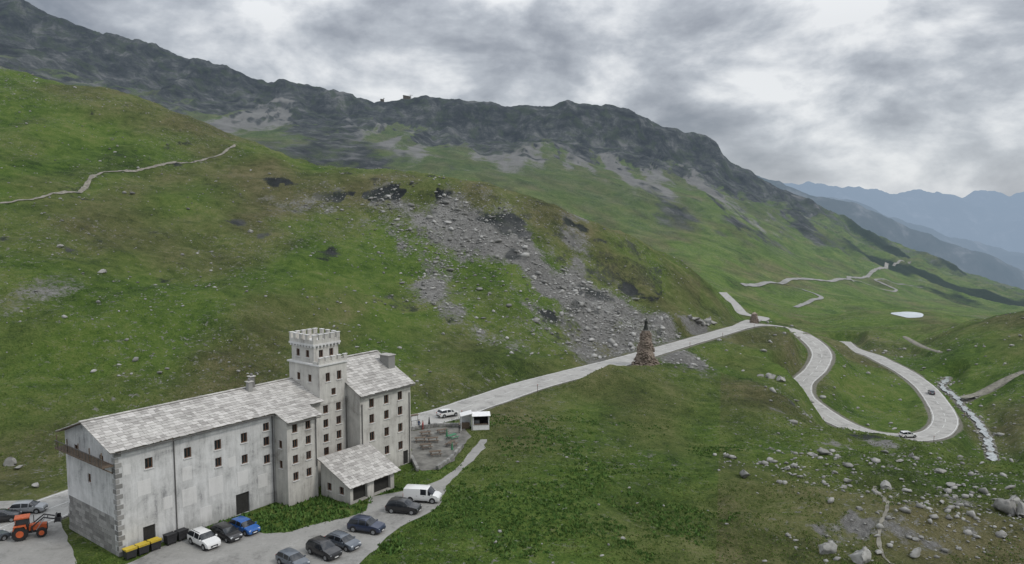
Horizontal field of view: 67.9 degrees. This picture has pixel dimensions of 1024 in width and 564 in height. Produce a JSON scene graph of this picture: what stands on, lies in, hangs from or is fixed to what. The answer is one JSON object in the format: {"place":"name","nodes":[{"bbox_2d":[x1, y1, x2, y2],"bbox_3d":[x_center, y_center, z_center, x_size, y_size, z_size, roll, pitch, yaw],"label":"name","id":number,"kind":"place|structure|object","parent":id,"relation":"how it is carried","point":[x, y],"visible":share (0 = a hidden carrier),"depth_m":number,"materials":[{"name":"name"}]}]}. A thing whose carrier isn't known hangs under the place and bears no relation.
{"place":"outdoors","nodes":[
{"label":"outdoors","id":0,"kind":"place"},
{"bbox_2d":[0,500,76,563],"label":"yard pavement","id":1,"kind":"structure","parent":0,"point":[52,546],"depth_m":90.62,"materials":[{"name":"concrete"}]},
{"bbox_2d":[0,530,10,540],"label":"parked car","id":2,"kind":"object","parent":1,"relation":"on","point":[4,535],"visible":0.97,"depth_m":92.81,"materials":[{"name":"grey paint"}]},
{"bbox_2d":[11,512,61,541],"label":"tractor","id":3,"kind":"object","parent":1,"relation":"on","point":[23,527],"visible":1,"depth_m":93.42,"materials":[{"name":"metal"}]},
{"bbox_2d":[0,144,235,202],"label":"hill path","id":4,"kind":"structure","parent":0,"point":[86,185],"depth_m":273.38,"materials":[{"name":"grey gravel"}]},
{"bbox_2d":[411,427,470,469],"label":"terrace paving","id":5,"kind":"structure","parent":0,"point":[424,459],"depth_m":130.52,"materials":[{"name":"stone"}]},
{"bbox_2d":[415,436,425,442],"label":"picnic table","id":6,"kind":"object","parent":5,"relation":"on","point":[416,440],"visible":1,"depth_m":132.08,"materials":[{"name":"brown wood"}]},
{"bbox_2d":[419,431,430,436],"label":"picnic table","id":7,"kind":"object","parent":5,"relation":"on","point":[425,432],"visible":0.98,"depth_m":135.89,"materials":[{"name":"brown wood"}]},
{"bbox_2d":[419,443,432,447],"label":"picnic table","id":8,"kind":"object","parent":5,"relation":"on","point":[425,444],"visible":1,"depth_m":128.53,"materials":[{"name":"brown wood"}]},
{"bbox_2d":[427,436,438,442],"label":"picnic table","id":9,"kind":"object","parent":5,"relation":"on","point":[428,438],"visible":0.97,"depth_m":132.14,"materials":[{"name":"brown wood"}]},
{"bbox_2d":[430,450,441,455],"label":"picnic table","id":10,"kind":"object","parent":5,"relation":"on","point":[435,451],"visible":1,"depth_m":124.78,"materials":[{"name":"brown wood"}]},
{"bbox_2d":[411,423,463,470],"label":"terrace wall","id":11,"kind":"structure","parent":5,"relation":"on","point":[451,457],"depth_m":127.53,"materials":[{"name":"stone"}]},
{"bbox_2d":[436,428,448,434],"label":"picnic table","id":12,"kind":"object","parent":5,"relation":"on","point":[437,430],"visible":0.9,"depth_m":137.38,"materials":[{"name":"brown wood"}]},
{"bbox_2d":[444,440,457,447],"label":"picnic table","id":13,"kind":"object","parent":5,"relation":"on","point":[449,442],"visible":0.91,"depth_m":130.07,"materials":[{"name":"brown wood"}]},
{"bbox_2d":[445,433,457,438],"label":"picnic table","id":14,"kind":"object","parent":5,"relation":"on","point":[452,434],"visible":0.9,"depth_m":134.15,"materials":[{"name":"green wood"}]},
{"bbox_2d":[0,324,958,542],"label":"mountain road","id":15,"kind":"structure","parent":0,"point":[944,423],"depth_m":222.39,"materials":[{"name":"grey asphalt"}]},
{"bbox_2d":[0,508,21,521],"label":"parked car","id":16,"kind":"object","parent":15,"relation":"on","point":[8,515],"visible":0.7,"depth_m":98.18,"materials":[{"name":"black paint"}]},
{"bbox_2d":[8,500,47,513],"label":"parked car","id":17,"kind":"object","parent":15,"relation":"on","point":[33,506],"visible":0.85,"depth_m":100.84,"materials":[{"name":"silver metal"}]},
{"bbox_2d":[411,414,418,425],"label":"information sign","id":18,"kind":"object","parent":15,"relation":"on","point":[414,417],"visible":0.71,"depth_m":142.04,"materials":[{"name":"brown wood"}]},
{"bbox_2d":[436,408,458,417],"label":"moving car","id":19,"kind":"object","parent":15,"relation":"on","point":[443,412],"visible":1,"depth_m":148.17,"materials":[{"name":"grey paint"}]},
{"bbox_2d":[899,430,916,437],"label":"moving car","id":20,"kind":"object","parent":15,"relation":"on","point":[904,433],"visible":1,"depth_m":212.21,"materials":[{"name":"grey paint"}]},
{"bbox_2d":[928,390,934,394],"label":"moving car","id":21,"kind":"object","parent":15,"relation":"on","point":[931,392],"visible":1,"depth_m":266.96,"materials":[{"name":"grey paint"}]},
{"bbox_2d":[0,0,1023,563],"bbox_3d":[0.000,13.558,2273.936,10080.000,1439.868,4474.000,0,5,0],"label":"terrain","id":22,"kind":"structure","parent":0,"point":[704,208],"depth_m":251.70,"materials":[{"name":"green plant"}]},
{"bbox_2d":[122,545,137,560],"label":"waste container","id":23,"kind":"object","parent":22,"relation":"on","point":[129,551],"visible":1,"depth_m":87.68,"materials":[{"name":"plastic"}]},
{"bbox_2d":[134,541,149,555],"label":"waste container","id":24,"kind":"object","parent":22,"relation":"on","point":[142,546],"visible":0.98,"depth_m":88.83,"materials":[{"name":"plastic"}]},
{"bbox_2d":[65,328,410,556],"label":"walls","id":25,"kind":"structure","parent":22,"relation":"on","point":[122,505],"depth_m":98.97,"materials":[{"name":"paint"}]},
{"bbox_2d":[54,435,113,473],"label":"gable balcony","id":26,"kind":"structure","parent":25,"relation":"attached to","point":[66,448],"depth_m":90.10,"materials":[{"name":"brown wood"}]},
{"bbox_2d":[55,351,414,489],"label":"stone slab roof","id":27,"kind":"structure","parent":25,"relation":"on","point":[289,401],"depth_m":104.28,"materials":[{"name":"grey stone"}]},
{"bbox_2d":[78,350,395,421],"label":"ridge and chimneys","id":28,"kind":"structure","parent":27,"relation":"on","point":[387,360],"depth_m":107.44,"materials":[{"name":"stone"}]},
{"bbox_2d":[117,384,414,528],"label":"gutters and drainpipes","id":29,"kind":"object","parent":27,"relation":"attached to","point":[315,418],"visible":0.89,"depth_m":103.86,"materials":[{"name":"grey metal"}]},
{"bbox_2d":[75,348,406,540],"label":"windows and doors","id":30,"kind":"structure","parent":25,"relation":"attached to","point":[242,502],"depth_m":104.23,"materials":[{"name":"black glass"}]},
{"bbox_2d":[206,486,405,554],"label":"herb patch","id":31,"kind":"object","parent":22,"relation":"on","point":[298,519],"visible":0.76,"depth_m":100.06,"materials":[{"name":"green plant"}]},
{"bbox_2d":[127,439,486,563],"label":"car park","id":32,"kind":"structure","parent":22,"relation":"on","point":[259,548],"depth_m":91.97,"materials":[{"name":"grey asphalt"}]},
{"bbox_2d":[146,537,161,551],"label":"waste container","id":33,"kind":"object","parent":32,"relation":"on","point":[155,543],"visible":0.98,"depth_m":89.97,"materials":[{"name":"plastic"}]},
{"bbox_2d":[162,531,176,545],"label":"waste container","id":34,"kind":"object","parent":32,"relation":"on","point":[169,537],"visible":1,"depth_m":91.52,"materials":[{"name":"plastic"}]},
{"bbox_2d":[174,527,188,541],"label":"waste container","id":35,"kind":"object","parent":32,"relation":"on","point":[182,533],"visible":0.89,"depth_m":92.65,"materials":[{"name":"plastic"}]},
{"bbox_2d":[187,526,220,550],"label":"parked car","id":36,"kind":"object","parent":32,"relation":"on","point":[203,538],"visible":1,"depth_m":90.89,"materials":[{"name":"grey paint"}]},
{"bbox_2d":[210,521,242,542],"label":"parked car","id":37,"kind":"object","parent":32,"relation":"on","point":[227,532],"visible":0.91,"depth_m":92.95,"materials":[{"name":"black paint"}]},
{"bbox_2d":[228,516,259,535],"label":"parked car","id":38,"kind":"object","parent":32,"relation":"on","point":[246,526],"visible":0.83,"depth_m":94.77,"materials":[{"name":"blue paint"}]},
{"bbox_2d":[275,547,309,563],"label":"parked car","id":39,"kind":"object","parent":32,"relation":"on","point":[288,555],"visible":1,"depth_m":85.90,"materials":[{"name":"grey paint"}]},
{"bbox_2d":[306,535,341,560],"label":"parked car","id":40,"kind":"object","parent":32,"relation":"on","point":[326,549],"visible":1,"depth_m":88.22,"materials":[{"name":"black paint"}]},
{"bbox_2d":[324,529,361,551],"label":"parked car","id":41,"kind":"object","parent":32,"relation":"on","point":[347,541],"visible":0.87,"depth_m":90.48,"materials":[{"name":"grey paint"}]},
{"bbox_2d":[347,514,385,535],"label":"parked car","id":42,"kind":"object","parent":32,"relation":"on","point":[371,525],"visible":1,"depth_m":94.92,"materials":[{"name":"blue paint"}]},
{"bbox_2d":[385,496,421,514],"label":"parked car","id":43,"kind":"object","parent":32,"relation":"on","point":[401,505],"visible":1,"depth_m":100.91,"materials":[{"name":"black paint"}]},
{"bbox_2d":[403,484,441,503],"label":"parked van","id":44,"kind":"object","parent":32,"relation":"on","point":[430,494],"visible":0.89,"depth_m":104.65,"materials":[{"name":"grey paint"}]},
{"bbox_2d":[321,463,393,504],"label":"annex walls","id":45,"kind":"structure","parent":22,"relation":"on","point":[327,476],"depth_m":106.47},
{"bbox_2d":[326,476,387,500],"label":"annex openings","id":46,"kind":"object","parent":45,"relation":"in","point":[379,485],"visible":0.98,"depth_m":106.66,"materials":[{"name":"black glass"}]},
{"bbox_2d":[0,69,744,408],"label":"hillside scree","id":47,"kind":"structure","parent":22,"relation":"on","point":[580,305],"depth_m":262.21,"materials":[{"name":"stone"}]},
{"bbox_2d":[460,410,490,429],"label":"white kiosk hut","id":48,"kind":"object","parent":22,"relation":"on","point":[480,420],"visible":0.99,"depth_m":140.57,"materials":[{"name":"paint"}]},
{"bbox_2d":[0,261,1023,563],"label":"grass tufts","id":49,"kind":"object","parent":22,"relation":"on","point":[878,453],"visible":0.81,"depth_m":117.31,"materials":[{"name":"green plant"}]},
{"bbox_2d":[409,414,750,563],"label":"herb patch","id":50,"kind":"object","parent":22,"relation":"on","point":[576,524],"visible":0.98,"depth_m":104.73,"materials":[{"name":"green plant"}]},
{"bbox_2d":[631,319,658,365],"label":"saint statue monument","id":51,"kind":"object","parent":22,"relation":"on","point":[645,354],"visible":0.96,"depth_m":205.04,"materials":[{"name":"stone"}]},
{"bbox_2d":[481,312,1023,563],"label":"scattered stones","id":52,"kind":"object","parent":22,"relation":"on","point":[949,508],"visible":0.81,"depth_m":121.22,"materials":[{"name":"grey stone"}]},
{"bbox_2d":[891,312,922,317],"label":"tarn","id":53,"kind":"structure","parent":22,"relation":"on","point":[910,314],"depth_m":571.31,"materials":[{"name":"liquid"}]},
{"bbox_2d":[903,336,941,351],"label":"gravel track","id":54,"kind":"structure","parent":22,"relation":"on","point":[912,341],"depth_m":392.89,"materials":[{"name":"grey gravel"}]},
{"bbox_2d":[958,371,1023,397],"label":"gravel track","id":55,"kind":"structure","parent":22,"relation":"on","point":[997,384],"depth_m":271.48,"materials":[{"name":"grey gravel"}]},
{"bbox_2d":[3,230,1023,563],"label":"boulder field","id":56,"kind":"structure","parent":0,"point":[1005,506],"depth_m":107.74,"materials":[{"name":"stone"}]},
{"bbox_2d":[25,0,1023,197],"label":"sky","id":57,"kind":"structure","parent":0,"point":[889,96],"materials":[{"name":"grey"}]},
{"bbox_2d":[719,292,769,325],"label":"side road","id":58,"kind":"structure","parent":0,"point":[738,308],"depth_m":499.12,"materials":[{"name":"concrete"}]},
{"bbox_2d":[749,312,758,323],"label":"stone cairn","id":59,"kind":"object","parent":58,"relation":"on","point":[754,318],"visible":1,"depth_m":315.79,"materials":[{"name":"brown stone"}]},
{"bbox_2d":[772,281,823,306],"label":"valley road","id":60,"kind":"structure","parent":0,"point":[810,301],"depth_m":800.16,"materials":[{"name":"grey asphalt"}]},
{"bbox_2d":[740,260,910,286],"bbox_3d":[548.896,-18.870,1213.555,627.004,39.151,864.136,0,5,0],"label":"valley road","id":61,"kind":"structure","parent":0,"point":[787,280],"depth_m":1016.23,"materials":[{"name":"grey asphalt"}]},
{"bbox_2d":[873,486,892,563],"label":"foot path","id":62,"kind":"structure","parent":0,"point":[878,541],"depth_m":102.05,"materials":[{"name":"grey gravel"}]},
{"bbox_2d":[853,279,922,291],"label":"valley road","id":63,"kind":"structure","parent":0,"point":[895,290],"depth_m":1207.89,"materials":[{"name":"grey asphalt"}]},
{"bbox_2d":[756,175,1023,289],"bbox_3d":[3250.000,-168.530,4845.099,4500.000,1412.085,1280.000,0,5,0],"label":"distant mountain range","id":64,"kind":"structure","parent":0,"point":[989,266],"depth_m":4891.35,"materials":[{"name":"blue stone"}]},
{"bbox_2d":[783,181,1023,252],"bbox_3d":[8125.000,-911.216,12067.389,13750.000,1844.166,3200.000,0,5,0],"label":"distant mountain range","id":65,"kind":"structure","parent":0,"point":[993,218],"depth_m":11704.14,"materials":[{"name":"blue stone"}]},
{"bbox_2d":[828,197,1023,270],"bbox_3d":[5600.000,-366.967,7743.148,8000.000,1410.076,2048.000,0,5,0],"label":"distant mountain range","id":66,"kind":"structure","parent":0,"point":[1015,259],"depth_m":7777.07,"materials":[{"name":"blue stone"}]},
{"bbox_2d":[939,376,997,460],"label":"stream","id":67,"kind":"structure","parent":0,"point":[988,443],"depth_m":239.12,"materials":[{"name":"liquid"}]}
]}

